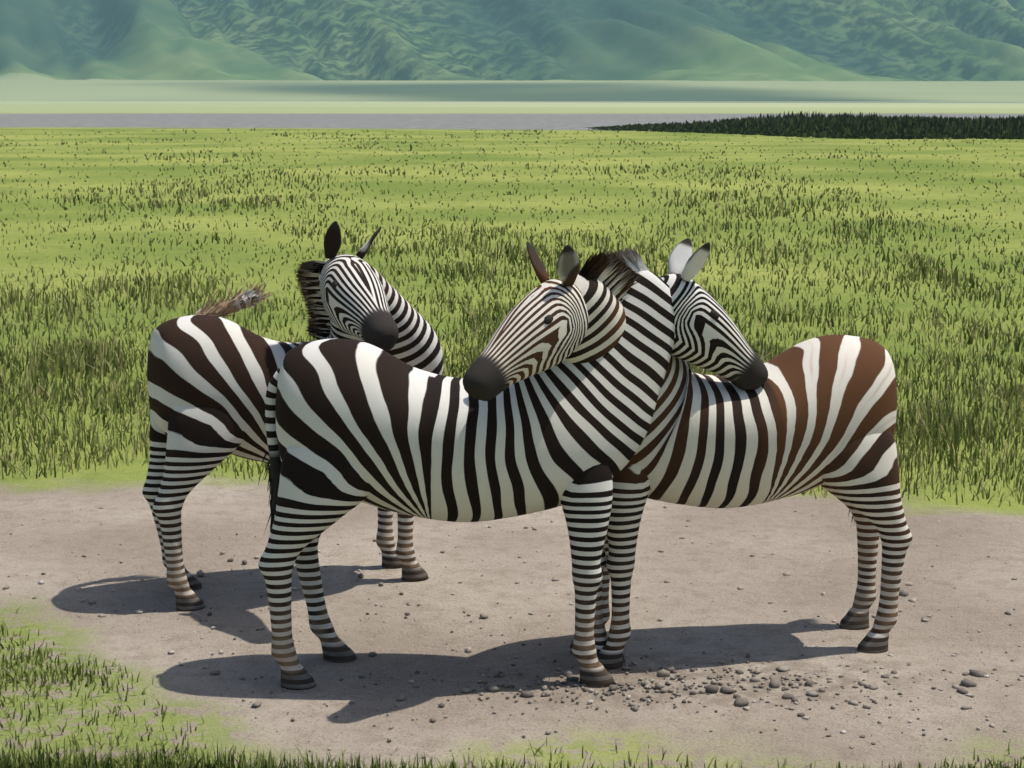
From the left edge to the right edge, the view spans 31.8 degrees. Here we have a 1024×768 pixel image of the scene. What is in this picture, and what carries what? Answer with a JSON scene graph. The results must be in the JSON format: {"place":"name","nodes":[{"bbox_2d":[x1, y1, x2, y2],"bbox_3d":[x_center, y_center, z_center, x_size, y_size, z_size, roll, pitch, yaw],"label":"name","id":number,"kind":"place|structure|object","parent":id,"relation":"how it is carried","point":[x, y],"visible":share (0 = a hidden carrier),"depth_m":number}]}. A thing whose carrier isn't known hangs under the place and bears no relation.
{"place":"outdoors","nodes":[
{"label":"outdoors","id":0,"kind":"place"},
{"bbox_2d":[0,101,1023,767],"bbox_3d":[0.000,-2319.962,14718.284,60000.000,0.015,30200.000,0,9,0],"label":"ground","id":1,"kind":"structure","parent":0,"point":[218,511],"depth_m":9.34},
{"bbox_2d":[142,221,442,610],"bbox_3d":[-0.925,0.099,8.167,1.390,1.719,1.175,3,10,21],"label":"zebra","id":2,"kind":"object","parent":1,"relation":"on","point":[210,372],"visible":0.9,"depth_m":7.88},
{"bbox_2d":[0,128,1023,506],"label":"grass field","id":3,"kind":"structure","parent":1,"relation":"on","point":[104,358],"depth_m":19.43},
{"bbox_2d":[257,238,767,689],"bbox_3d":[0.013,0.299,6.974,1.994,1.696,0.585,0,9,0],"label":"zebra","id":4,"kind":"object","parent":1,"relation":"on","point":[351,424],"visible":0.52,"depth_m":6.78},
{"bbox_2d":[3,498,1023,757],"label":"track stones","id":5,"kind":"object","parent":1,"relation":"on","point":[665,674],"visible":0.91,"depth_m":6.96},
{"bbox_2d":[463,241,911,668],"bbox_3d":[0.659,0.260,7.164,2.089,1.713,0.680,-4,10,-25],"label":"zebra","id":6,"kind":"object","parent":1,"relation":"on","point":[810,414],"visible":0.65,"depth_m":7.07},
{"bbox_2d":[584,111,1023,138],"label":"reed bed","id":7,"kind":"object","parent":1,"relation":"on","point":[844,125],"visible":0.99,"depth_m":118.23},
{"bbox_2d":[0,0,1023,100],"bbox_3d":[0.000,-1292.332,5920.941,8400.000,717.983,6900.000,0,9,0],"label":"hills","id":8,"kind":"structure","parent":0,"point":[511,50],"depth_m":5336.93},
{"bbox_2d":[0,603,1023,767],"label":"verge grass","id":9,"kind":"structure","parent":0,"point":[38,762],"depth_m":6.03}
]}

